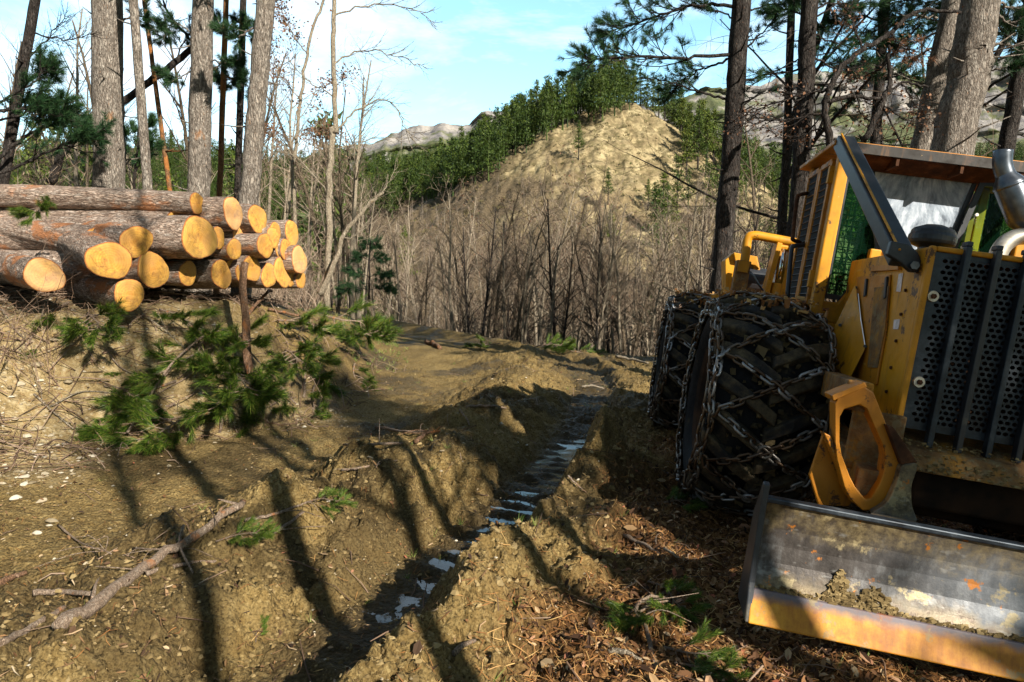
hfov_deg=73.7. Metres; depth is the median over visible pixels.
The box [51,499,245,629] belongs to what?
fallen branch
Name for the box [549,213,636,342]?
bare tree
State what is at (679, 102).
pine tree
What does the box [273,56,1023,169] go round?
mountain
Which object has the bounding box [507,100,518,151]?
pine tree
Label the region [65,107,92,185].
pine tree
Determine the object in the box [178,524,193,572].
twig
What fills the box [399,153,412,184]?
pine tree
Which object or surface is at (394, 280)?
bare tree
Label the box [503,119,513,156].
pine tree
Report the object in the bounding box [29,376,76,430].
grey twig
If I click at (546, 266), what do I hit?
bare tree
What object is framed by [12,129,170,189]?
bare shrub
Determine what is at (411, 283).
bare tree
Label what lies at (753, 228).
bare tree
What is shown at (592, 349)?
pine bough
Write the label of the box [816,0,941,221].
pine tree
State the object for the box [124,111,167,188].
young pine
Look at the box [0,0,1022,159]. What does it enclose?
sky
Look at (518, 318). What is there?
bare tree
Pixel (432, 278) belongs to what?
bare tree
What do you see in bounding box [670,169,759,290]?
bare tree
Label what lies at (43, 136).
bare tree
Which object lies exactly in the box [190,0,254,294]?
pine tree
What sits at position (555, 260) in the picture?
bare tree
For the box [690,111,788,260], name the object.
bare tree
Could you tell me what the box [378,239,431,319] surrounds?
bare tree
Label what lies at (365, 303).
bare tree
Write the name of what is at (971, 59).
pine tree
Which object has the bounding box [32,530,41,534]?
stone
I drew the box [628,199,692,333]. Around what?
bare tree
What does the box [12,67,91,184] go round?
bare tree
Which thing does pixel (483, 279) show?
bare tree
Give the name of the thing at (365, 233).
bare tree
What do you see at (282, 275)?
pine log
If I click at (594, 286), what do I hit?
bare tree
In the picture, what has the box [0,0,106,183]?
dark tree
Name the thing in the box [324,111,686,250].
hill scrub
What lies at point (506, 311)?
bare tree
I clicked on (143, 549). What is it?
dead twig
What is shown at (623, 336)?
bare tree
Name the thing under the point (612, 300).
bare tree
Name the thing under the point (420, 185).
pine tree
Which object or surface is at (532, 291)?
bare tree
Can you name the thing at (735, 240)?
bare tree
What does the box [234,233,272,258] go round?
pine log
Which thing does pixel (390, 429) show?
broken stick
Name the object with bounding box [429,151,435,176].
pine tree
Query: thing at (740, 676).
pine bough
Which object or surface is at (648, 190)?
pine tree
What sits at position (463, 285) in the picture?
bare tree
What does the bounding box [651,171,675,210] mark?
pine tree
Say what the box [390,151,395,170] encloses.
pine tree
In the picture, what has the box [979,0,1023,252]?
pine tree
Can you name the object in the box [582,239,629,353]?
bare tree
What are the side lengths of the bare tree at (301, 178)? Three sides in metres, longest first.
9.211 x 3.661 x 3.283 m
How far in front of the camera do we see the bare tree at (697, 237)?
31.40 m
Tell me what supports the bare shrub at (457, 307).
on the ground at (470, 367)
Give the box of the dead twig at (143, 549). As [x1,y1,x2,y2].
[122,529,211,560]
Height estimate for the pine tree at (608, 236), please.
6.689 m
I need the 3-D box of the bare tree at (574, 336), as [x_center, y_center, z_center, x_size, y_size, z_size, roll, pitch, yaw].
[2.569,-0.244,27.018,4.170,13.049,4.590,-4,7,-39]
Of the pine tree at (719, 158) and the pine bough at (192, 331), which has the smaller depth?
the pine bough at (192, 331)
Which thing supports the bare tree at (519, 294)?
on the ground at (470, 367)
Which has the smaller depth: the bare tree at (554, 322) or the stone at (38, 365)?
the stone at (38, 365)
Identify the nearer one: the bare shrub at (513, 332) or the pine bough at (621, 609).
the pine bough at (621, 609)
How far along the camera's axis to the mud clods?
3.92 m
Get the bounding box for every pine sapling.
[828,138,883,294]
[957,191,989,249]
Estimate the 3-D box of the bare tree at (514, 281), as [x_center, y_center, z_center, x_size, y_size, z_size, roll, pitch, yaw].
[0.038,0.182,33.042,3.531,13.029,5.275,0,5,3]
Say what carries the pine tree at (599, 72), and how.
on the ground at (470, 367)
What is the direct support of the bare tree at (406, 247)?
on the ground at (470, 367)
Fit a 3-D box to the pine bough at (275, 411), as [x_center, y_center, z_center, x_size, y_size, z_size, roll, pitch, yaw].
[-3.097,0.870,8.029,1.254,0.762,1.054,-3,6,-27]
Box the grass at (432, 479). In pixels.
[84,307,953,681]
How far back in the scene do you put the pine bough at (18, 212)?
7.36 m
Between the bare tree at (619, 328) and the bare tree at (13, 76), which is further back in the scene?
the bare tree at (13, 76)
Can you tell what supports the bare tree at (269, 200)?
on the ground at (470, 367)
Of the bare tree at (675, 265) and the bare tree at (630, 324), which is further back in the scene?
the bare tree at (630, 324)
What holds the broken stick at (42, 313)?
on the ground at (470, 367)
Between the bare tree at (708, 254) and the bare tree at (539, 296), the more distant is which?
the bare tree at (539, 296)
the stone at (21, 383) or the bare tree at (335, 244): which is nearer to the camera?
the stone at (21, 383)
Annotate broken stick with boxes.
[1,309,25,338]
[15,302,45,346]
[32,588,91,595]
[70,322,95,360]
[95,560,216,575]
[106,350,133,375]
[141,312,184,348]
[196,387,226,432]
[240,406,280,421]
[244,501,324,521]
[258,511,323,541]
[334,460,397,471]
[343,418,402,445]
[375,423,425,432]
[424,339,441,348]
[452,639,476,655]
[459,409,469,424]
[465,404,505,408]
[567,475,586,492]
[581,384,603,388]
[615,355,648,363]
[663,535,686,562]
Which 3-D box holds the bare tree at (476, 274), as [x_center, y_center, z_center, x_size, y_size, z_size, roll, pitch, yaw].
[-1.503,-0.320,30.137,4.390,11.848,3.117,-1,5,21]
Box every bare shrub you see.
[0,115,92,186]
[0,218,73,393]
[0,241,115,394]
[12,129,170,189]
[21,156,95,186]
[59,158,187,190]
[175,143,343,295]
[222,192,336,300]
[224,234,351,301]
[252,202,333,302]
[254,193,370,310]
[267,186,400,309]
[311,252,345,307]
[362,280,457,326]
[404,246,526,340]
[488,311,577,345]
[602,319,651,355]
[765,213,859,300]
[827,222,852,301]
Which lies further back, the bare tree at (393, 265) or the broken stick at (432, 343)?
the bare tree at (393, 265)
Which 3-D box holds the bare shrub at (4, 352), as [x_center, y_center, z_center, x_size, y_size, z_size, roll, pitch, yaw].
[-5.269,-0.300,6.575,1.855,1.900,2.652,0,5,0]
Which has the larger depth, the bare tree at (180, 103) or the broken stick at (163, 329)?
the bare tree at (180, 103)
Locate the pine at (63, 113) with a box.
[0,41,118,173]
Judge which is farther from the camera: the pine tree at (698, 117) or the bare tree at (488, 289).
the pine tree at (698, 117)
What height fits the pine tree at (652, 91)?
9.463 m
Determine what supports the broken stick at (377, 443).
on the ground at (470, 367)
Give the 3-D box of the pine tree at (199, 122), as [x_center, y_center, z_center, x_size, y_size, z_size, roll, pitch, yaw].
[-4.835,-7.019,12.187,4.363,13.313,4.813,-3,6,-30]
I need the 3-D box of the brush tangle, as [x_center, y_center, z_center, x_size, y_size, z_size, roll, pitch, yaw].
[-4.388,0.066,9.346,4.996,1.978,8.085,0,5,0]
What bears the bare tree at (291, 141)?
on the ground at (470, 367)
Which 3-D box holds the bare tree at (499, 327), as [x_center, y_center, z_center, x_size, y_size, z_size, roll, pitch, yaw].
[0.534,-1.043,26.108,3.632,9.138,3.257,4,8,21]
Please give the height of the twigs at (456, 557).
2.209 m
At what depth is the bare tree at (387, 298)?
38.35 m
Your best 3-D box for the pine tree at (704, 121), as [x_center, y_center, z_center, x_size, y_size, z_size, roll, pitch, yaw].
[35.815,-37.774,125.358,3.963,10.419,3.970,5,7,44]
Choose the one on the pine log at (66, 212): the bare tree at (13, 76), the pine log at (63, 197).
the pine log at (63, 197)
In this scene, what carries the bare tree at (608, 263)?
on the ground at (470, 367)
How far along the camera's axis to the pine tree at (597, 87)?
133.01 m
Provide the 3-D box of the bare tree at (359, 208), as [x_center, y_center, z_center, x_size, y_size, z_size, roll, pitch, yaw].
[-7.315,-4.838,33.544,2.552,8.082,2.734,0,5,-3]
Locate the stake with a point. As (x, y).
(246, 353)
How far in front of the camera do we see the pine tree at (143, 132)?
10.84 m
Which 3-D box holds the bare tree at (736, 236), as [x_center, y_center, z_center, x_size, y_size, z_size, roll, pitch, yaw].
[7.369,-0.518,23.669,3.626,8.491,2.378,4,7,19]
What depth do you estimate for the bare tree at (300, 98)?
11.95 m
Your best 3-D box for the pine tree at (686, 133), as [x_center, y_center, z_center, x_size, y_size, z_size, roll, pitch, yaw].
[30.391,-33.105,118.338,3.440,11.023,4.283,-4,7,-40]
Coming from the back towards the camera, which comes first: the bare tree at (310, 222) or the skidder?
the bare tree at (310, 222)
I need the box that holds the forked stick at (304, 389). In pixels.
[302,325,325,397]
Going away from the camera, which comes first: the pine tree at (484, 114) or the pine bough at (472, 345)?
the pine bough at (472, 345)
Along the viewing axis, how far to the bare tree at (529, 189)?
107.05 m
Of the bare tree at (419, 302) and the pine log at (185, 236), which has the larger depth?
the bare tree at (419, 302)
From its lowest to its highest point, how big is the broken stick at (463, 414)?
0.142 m
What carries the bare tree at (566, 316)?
on the ground at (470, 367)
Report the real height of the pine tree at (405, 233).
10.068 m
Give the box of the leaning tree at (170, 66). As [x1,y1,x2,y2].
[46,0,215,184]
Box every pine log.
[0,184,202,213]
[0,207,179,215]
[0,215,217,259]
[0,219,94,250]
[0,249,169,287]
[0,250,65,291]
[6,277,144,311]
[57,229,131,278]
[81,220,153,257]
[153,259,231,288]
[164,260,196,285]
[180,197,242,230]
[202,238,240,259]
[213,226,223,248]
[223,227,242,237]
[224,260,232,266]
[228,273,305,288]
[229,262,275,287]
[229,265,239,282]
[231,255,260,280]
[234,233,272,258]
[240,204,266,232]
[249,256,290,287]
[252,227,278,248]
[266,222,280,238]
[267,220,297,244]
[270,246,278,257]
[273,245,306,273]
[276,238,291,259]
[288,273,293,286]
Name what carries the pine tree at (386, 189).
on the ground at (470, 367)
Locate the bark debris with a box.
[0,285,950,681]
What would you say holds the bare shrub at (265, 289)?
on the ground at (470, 367)
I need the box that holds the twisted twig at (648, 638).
[634,593,697,667]
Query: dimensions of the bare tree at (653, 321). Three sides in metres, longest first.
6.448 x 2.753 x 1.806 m
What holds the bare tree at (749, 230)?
on the ground at (470, 367)
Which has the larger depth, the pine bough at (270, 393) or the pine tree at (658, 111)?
the pine tree at (658, 111)
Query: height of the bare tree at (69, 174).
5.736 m
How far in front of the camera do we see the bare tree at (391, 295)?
48.46 m
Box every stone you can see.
[9,495,21,500]
[17,381,25,385]
[29,425,46,430]
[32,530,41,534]
[33,362,44,367]
[36,498,46,502]
[45,518,57,522]
[63,379,72,383]
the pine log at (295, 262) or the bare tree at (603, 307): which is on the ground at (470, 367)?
the bare tree at (603, 307)
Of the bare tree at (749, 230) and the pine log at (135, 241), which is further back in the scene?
the bare tree at (749, 230)
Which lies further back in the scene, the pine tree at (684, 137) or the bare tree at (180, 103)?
the pine tree at (684, 137)
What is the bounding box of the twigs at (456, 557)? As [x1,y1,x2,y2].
[0,285,999,681]
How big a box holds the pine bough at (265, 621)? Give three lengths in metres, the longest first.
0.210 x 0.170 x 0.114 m
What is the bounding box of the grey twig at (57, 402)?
[49,388,127,406]
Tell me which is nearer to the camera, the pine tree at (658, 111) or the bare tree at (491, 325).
the bare tree at (491, 325)
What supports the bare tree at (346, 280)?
on the ground at (470, 367)
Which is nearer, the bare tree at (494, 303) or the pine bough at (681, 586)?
the pine bough at (681, 586)
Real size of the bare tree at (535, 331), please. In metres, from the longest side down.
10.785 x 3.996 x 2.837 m
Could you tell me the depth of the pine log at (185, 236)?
8.17 m
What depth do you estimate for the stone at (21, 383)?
6.85 m
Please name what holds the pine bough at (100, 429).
on the ground at (470, 367)
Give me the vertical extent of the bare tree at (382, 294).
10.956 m
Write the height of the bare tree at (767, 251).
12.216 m
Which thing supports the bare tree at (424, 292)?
on the ground at (470, 367)
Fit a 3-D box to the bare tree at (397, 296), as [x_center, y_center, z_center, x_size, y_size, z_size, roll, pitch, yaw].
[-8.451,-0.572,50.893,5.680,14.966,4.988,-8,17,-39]
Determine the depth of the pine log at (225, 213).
8.96 m
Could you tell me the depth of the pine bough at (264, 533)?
4.11 m
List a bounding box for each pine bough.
[5,193,57,228]
[6,301,69,360]
[49,297,129,349]
[68,422,154,441]
[71,385,175,443]
[77,380,175,439]
[97,362,180,418]
[98,392,203,455]
[101,377,161,411]
[102,369,140,377]
[139,320,227,379]
[144,304,228,349]
[172,365,273,428]
[187,322,247,379]
[189,346,294,412]
[216,514,279,546]
[217,310,277,355]
[235,389,298,437]
[237,357,287,426]
[248,613,270,641]
[261,336,325,379]
[276,301,346,340]
[286,335,348,397]
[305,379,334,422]
[306,486,358,521]
[325,293,391,352]
[334,312,403,347]
[353,363,379,390]
[462,333,500,348]
[533,333,575,353]
[571,344,608,353]
[603,596,685,636]
[642,574,714,629]
[664,484,708,513]
[664,617,746,679]
[674,652,751,681]
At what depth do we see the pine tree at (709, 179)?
102.50 m
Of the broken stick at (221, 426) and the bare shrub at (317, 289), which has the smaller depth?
the broken stick at (221, 426)
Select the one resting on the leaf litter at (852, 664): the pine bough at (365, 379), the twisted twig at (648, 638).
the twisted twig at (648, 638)
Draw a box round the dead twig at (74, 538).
[37,524,111,566]
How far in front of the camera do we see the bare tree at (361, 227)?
41.54 m
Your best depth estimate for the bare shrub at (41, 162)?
13.30 m
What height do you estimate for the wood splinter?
0.047 m
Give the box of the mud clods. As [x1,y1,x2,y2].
[0,297,964,681]
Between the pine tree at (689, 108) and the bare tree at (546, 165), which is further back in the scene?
the pine tree at (689, 108)
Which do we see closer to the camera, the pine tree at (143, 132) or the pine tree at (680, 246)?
the pine tree at (143, 132)
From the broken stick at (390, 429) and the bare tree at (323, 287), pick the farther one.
the bare tree at (323, 287)
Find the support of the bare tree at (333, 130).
on the ground at (470, 367)
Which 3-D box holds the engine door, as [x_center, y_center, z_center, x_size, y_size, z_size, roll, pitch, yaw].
[2.376,-0.089,4.600,0.035,0.722,0.735,9,4,8]
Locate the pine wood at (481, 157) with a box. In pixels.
[0,59,1023,258]
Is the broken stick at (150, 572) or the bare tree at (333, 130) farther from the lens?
the bare tree at (333, 130)
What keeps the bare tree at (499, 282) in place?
on the ground at (470, 367)
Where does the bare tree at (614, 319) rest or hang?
on the ground at (470, 367)
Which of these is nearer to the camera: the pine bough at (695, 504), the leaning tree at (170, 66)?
the pine bough at (695, 504)
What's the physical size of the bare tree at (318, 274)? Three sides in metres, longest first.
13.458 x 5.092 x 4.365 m
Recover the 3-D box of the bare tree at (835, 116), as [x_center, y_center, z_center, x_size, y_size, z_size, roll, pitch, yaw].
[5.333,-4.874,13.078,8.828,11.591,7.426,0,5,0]
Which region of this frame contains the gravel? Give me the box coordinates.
[0,285,805,681]
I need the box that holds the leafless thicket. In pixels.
[275,162,754,340]
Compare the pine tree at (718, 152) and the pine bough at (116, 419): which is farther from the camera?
the pine tree at (718, 152)
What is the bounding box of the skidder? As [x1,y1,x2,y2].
[647,133,1023,681]
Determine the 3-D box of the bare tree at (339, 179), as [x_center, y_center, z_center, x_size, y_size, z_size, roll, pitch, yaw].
[-6.255,-5.205,23.099,4.266,9.394,5.007,0,5,0]
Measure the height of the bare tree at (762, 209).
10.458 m
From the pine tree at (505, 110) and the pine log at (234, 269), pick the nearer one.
the pine log at (234, 269)
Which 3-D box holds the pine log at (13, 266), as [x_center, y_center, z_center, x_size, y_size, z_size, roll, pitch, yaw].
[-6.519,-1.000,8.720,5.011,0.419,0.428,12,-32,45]
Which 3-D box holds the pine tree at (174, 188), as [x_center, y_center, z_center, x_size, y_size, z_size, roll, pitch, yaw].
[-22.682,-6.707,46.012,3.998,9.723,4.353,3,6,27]
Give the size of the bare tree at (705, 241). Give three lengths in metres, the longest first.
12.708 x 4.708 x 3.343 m
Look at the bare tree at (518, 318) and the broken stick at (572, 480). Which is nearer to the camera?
the broken stick at (572, 480)
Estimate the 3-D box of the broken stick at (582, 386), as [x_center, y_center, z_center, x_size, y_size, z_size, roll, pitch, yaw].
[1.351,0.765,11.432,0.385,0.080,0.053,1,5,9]
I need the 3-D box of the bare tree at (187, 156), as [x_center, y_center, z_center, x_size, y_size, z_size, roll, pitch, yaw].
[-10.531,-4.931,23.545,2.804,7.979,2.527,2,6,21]
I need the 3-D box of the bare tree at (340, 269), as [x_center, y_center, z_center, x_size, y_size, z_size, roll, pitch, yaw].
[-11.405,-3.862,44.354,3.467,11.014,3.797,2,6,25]
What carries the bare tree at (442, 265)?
on the ground at (470, 367)
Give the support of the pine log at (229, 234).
on the pine log at (256, 245)
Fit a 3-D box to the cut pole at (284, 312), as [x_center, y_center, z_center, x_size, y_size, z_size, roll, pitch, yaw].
[-3.579,-0.447,10.708,0.056,0.174,0.641,3,6,25]
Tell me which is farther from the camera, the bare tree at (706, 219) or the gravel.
the bare tree at (706, 219)
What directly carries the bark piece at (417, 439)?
on the ground at (470, 367)
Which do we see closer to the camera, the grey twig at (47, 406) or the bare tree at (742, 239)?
the grey twig at (47, 406)
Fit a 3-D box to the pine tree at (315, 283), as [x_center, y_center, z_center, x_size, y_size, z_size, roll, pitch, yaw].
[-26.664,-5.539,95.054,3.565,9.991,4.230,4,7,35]
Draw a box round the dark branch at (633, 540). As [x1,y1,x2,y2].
[623,533,678,566]
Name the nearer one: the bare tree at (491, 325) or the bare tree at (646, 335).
the bare tree at (646, 335)
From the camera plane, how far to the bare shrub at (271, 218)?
13.95 m
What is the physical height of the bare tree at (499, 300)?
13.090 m
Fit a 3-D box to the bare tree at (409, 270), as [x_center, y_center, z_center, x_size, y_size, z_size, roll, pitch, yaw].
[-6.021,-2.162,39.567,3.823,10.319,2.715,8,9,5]
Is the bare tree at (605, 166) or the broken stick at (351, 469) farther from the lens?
the bare tree at (605, 166)
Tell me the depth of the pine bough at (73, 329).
7.03 m
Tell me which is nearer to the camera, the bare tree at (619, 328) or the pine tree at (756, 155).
the bare tree at (619, 328)
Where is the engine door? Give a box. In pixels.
[857,275,890,384]
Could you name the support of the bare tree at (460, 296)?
on the ground at (470, 367)
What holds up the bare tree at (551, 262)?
on the ground at (470, 367)
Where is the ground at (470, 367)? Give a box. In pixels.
[0,101,1015,681]
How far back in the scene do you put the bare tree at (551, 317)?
19.96 m
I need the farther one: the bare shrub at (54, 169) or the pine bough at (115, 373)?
the bare shrub at (54, 169)
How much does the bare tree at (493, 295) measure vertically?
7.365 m
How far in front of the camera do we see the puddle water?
5.84 m
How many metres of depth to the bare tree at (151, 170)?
19.72 m
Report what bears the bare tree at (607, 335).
on the ground at (470, 367)
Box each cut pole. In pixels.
[249,289,272,314]
[268,308,298,316]
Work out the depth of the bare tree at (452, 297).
48.08 m
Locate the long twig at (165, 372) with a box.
[126,328,296,432]
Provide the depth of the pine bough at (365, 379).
11.04 m
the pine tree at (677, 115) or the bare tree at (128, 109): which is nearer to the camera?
the bare tree at (128, 109)
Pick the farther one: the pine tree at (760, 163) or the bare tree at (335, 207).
the pine tree at (760, 163)
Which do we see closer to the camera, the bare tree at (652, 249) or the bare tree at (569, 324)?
the bare tree at (652, 249)
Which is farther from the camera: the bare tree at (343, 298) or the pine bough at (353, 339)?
the bare tree at (343, 298)
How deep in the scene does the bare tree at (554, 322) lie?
20.65 m
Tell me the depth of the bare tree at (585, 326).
27.68 m
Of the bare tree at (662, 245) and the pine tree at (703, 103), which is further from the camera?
the pine tree at (703, 103)
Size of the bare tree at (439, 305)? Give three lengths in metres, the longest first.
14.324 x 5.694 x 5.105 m
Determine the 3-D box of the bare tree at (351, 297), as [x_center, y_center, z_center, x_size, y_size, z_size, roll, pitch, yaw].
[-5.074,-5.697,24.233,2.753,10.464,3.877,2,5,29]
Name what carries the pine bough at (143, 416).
on the ground at (470, 367)
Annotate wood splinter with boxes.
[607,647,642,661]
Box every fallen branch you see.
[0,605,65,646]
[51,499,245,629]
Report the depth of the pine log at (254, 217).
9.41 m
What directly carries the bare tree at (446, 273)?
on the ground at (470, 367)
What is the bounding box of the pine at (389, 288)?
[331,235,398,299]
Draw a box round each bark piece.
[0,570,26,585]
[399,426,442,443]
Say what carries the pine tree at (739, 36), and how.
on the ground at (470, 367)
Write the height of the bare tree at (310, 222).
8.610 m
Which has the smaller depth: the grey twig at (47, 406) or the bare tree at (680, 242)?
the grey twig at (47, 406)
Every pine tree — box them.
[12,129,58,184]
[13,140,36,183]
[14,91,73,186]
[48,109,92,186]
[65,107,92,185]
[83,0,173,188]
[115,0,159,290]
[142,0,187,289]
[144,0,249,295]
[158,171,181,290]
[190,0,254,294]
[204,0,282,297]
[213,0,267,200]
[222,143,262,198]
[275,152,324,304]
[312,267,323,304]
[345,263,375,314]
[362,156,369,180]
[366,171,372,198]
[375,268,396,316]
[380,173,389,209]
[383,160,397,189]
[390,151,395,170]
[393,155,401,180]
[395,225,421,293]
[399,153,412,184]
[408,154,413,189]
[412,158,422,198]
[413,169,428,204]
[423,149,429,178]
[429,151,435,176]
[437,137,444,165]
[437,144,443,172]
[446,125,470,182]
[468,130,476,173]
[473,112,492,163]
[495,104,514,156]
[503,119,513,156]
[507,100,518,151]
[527,104,538,140]
[528,79,541,121]
[536,90,543,128]
[545,82,560,132]
[553,0,842,293]
[567,71,582,121]
[571,120,586,159]
[589,63,612,95]
[593,73,608,118]
[601,168,614,204]
[603,41,613,82]
[603,204,621,237]
[610,43,620,81]
[626,62,639,104]
[630,72,639,103]
[634,67,649,105]
[639,75,651,108]
[641,179,652,209]
[643,76,659,110]
[650,77,666,116]
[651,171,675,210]
[655,181,681,228]
[658,82,671,120]
[661,89,672,122]
[666,96,677,125]
[669,196,680,233]
[669,223,690,282]
[670,155,690,212]
[673,87,686,131]
[673,93,680,128]
[673,118,699,177]
[674,99,683,127]
[675,97,688,130]
[678,118,692,153]
[679,102,694,133]
[688,109,707,168]
[688,112,695,141]
[691,99,703,134]
[693,161,717,229]
[696,97,707,151]
[696,108,715,162]
[699,107,718,159]
[708,107,722,163]
[712,124,722,153]
[715,145,721,179]
[723,0,963,149]
[735,169,751,231]
[740,126,748,161]
[744,0,900,237]
[744,138,764,189]
[757,147,763,183]
[758,159,769,189]
[759,219,776,257]
[764,13,794,235]
[767,171,777,206]
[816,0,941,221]
[857,0,960,149]
[930,0,1023,154]
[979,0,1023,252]
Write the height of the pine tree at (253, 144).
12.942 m
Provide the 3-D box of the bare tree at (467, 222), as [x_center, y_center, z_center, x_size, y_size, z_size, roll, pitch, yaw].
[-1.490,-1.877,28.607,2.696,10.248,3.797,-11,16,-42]
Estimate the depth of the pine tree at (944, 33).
11.18 m
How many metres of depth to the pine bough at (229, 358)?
8.36 m
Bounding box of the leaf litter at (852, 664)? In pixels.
[0,296,1020,681]
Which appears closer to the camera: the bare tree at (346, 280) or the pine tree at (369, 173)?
the bare tree at (346, 280)
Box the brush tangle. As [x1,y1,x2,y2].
[0,285,405,474]
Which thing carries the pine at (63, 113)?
on the ground at (470, 367)
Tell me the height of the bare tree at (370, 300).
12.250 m
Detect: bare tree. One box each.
[0,18,41,150]
[0,19,63,148]
[0,82,29,151]
[10,146,37,184]
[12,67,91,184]
[17,136,82,185]
[20,0,133,186]
[20,113,85,185]
[24,83,92,186]
[36,4,132,123]
[47,151,90,186]
[83,85,135,188]
[84,149,178,290]
[86,56,165,164]
[123,0,245,168]
[167,101,233,289]
[215,38,302,298]
[227,152,281,210]
[228,37,316,298]
[235,0,359,212]
[242,53,312,298]
[245,64,332,311]
[260,83,326,304]
[263,126,312,305]
[265,15,365,309]
[266,93,349,308]
[269,0,442,307]
[276,127,347,310]
[279,39,388,313]
[280,100,343,306]
[290,125,350,301]
[291,126,346,307]
[295,106,374,304]
[299,148,338,304]
[302,45,411,319]
[302,119,361,317]
[305,124,373,314]
[312,178,403,306]
[314,145,364,291]
[315,187,389,300]
[317,156,407,295]
[323,221,348,302]
[332,194,389,287]
[333,159,401,314]
[336,24,402,319]
[336,195,360,276]
[338,234,349,307]
[345,168,384,294]
[345,180,386,314]
[356,178,393,313]
[356,215,403,315]
[359,231,379,315]
[361,237,403,315]
[365,225,406,317]
[366,223,407,320]
[367,213,429,319]
[367,234,413,313]
[370,204,415,309]
[371,237,440,322]
[372,201,402,321]
[374,183,434,321]
[374,235,449,327]
[375,222,407,317]
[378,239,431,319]
[380,216,452,325]
[380,225,435,323]
[385,217,435,321]
[394,208,513,336]
[402,219,456,327]
[408,175,497,332]
[408,252,447,325]
[410,222,456,329]
[411,172,477,330]
[413,219,484,328]
[413,238,464,329]
[414,214,458,324]
[415,239,480,331]
[418,218,485,331]
[419,205,511,330]
[419,273,479,331]
[423,230,474,326]
[425,230,486,332]
[426,199,507,332]
[427,281,463,327]
[428,239,477,332]
[430,170,516,331]
[442,216,528,338]
[448,215,507,334]
[451,180,526,335]
[454,192,557,344]
[456,224,519,336]
[458,191,581,340]
[460,251,529,342]
[463,246,533,341]
[464,202,558,337]
[466,172,540,337]
[472,199,530,338]
[475,211,546,339]
[476,196,570,344]
[477,201,542,336]
[477,273,549,344]
[481,196,561,337]
[487,241,546,339]
[488,177,584,345]
[488,181,580,340]
[491,211,594,343]
[492,180,591,347]
[493,209,583,346]
[498,236,570,342]
[502,164,601,346]
[502,184,561,345]
[502,202,579,340]
[504,234,571,346]
[510,145,647,347]
[511,213,552,343]
[511,233,556,343]
[520,185,584,345]
[521,170,642,349]
[525,170,535,213]
[525,225,587,343]
[529,223,610,348]
[529,230,601,342]
[530,226,631,350]
[532,197,644,350]
[533,189,617,340]
[534,160,606,345]
[534,177,637,345]
[539,150,554,185]
[541,170,642,352]
[543,239,594,346]
[547,229,614,345]
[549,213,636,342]
[549,287,583,343]
[550,203,651,351]
[554,184,651,352]
[557,0,1021,267]
[560,211,655,348]
[562,171,644,343]
[564,228,653,355]
[565,221,644,351]
[565,233,632,354]
[571,198,643,353]
[573,226,648,353]
[576,195,661,354]
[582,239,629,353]
[585,175,657,352]
[594,197,696,352]
[597,147,611,198]
[603,205,657,355]
[607,213,666,355]
[608,238,658,355]
[609,257,649,353]
[610,254,671,355]
[615,202,678,354]
[620,233,689,323]
[620,254,666,355]
[621,214,705,355]
[622,215,687,355]
[624,201,707,296]
[624,222,690,349]
[625,229,681,355]
[627,241,658,354]
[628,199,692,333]
[630,178,714,302]
[630,184,695,351]
[630,191,705,309]
[632,236,707,324]
[634,159,741,301]
[638,203,710,298]
[640,189,709,298]
[641,235,697,344]
[643,194,714,291]
[644,193,712,354]
[656,176,718,291]
[657,154,739,288]
[661,186,711,292]
[663,180,742,292]
[664,205,733,277]
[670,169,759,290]
[672,198,713,292]
[680,214,748,292]
[681,211,763,291]
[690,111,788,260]
[693,176,789,272]
[700,165,776,288]
[701,179,787,278]
[706,210,770,265]
[708,187,776,280]
[733,192,776,268]
[733,217,763,253]
[737,185,776,267]
[754,228,776,266]
[821,0,1023,282]
[831,195,855,277]
[867,35,1001,199]
[891,9,1022,156]
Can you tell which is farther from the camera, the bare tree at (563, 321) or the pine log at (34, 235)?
the bare tree at (563, 321)
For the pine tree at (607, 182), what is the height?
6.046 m
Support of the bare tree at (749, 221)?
on the ground at (470, 367)
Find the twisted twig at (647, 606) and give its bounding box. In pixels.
[630,600,670,612]
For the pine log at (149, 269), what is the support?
on the ground at (470, 367)
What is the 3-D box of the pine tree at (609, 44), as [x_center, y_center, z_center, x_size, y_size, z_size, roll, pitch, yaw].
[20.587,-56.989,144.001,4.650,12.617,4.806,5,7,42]
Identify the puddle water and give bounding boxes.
[361,373,609,622]
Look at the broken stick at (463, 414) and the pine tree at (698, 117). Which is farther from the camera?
the pine tree at (698, 117)
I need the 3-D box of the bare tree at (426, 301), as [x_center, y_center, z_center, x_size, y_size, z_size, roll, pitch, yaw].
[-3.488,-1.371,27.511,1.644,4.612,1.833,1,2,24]
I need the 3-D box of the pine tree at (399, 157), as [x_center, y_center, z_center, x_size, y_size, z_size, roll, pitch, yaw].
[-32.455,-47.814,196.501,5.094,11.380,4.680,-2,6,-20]
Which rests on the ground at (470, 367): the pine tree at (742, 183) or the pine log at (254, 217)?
the pine tree at (742, 183)
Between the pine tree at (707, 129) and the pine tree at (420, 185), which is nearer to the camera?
the pine tree at (707, 129)
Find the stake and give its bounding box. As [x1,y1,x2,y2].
[239,261,253,374]
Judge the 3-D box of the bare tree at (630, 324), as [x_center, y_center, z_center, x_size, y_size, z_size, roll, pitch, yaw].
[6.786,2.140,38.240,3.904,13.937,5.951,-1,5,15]
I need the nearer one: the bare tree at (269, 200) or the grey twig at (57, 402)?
the grey twig at (57, 402)

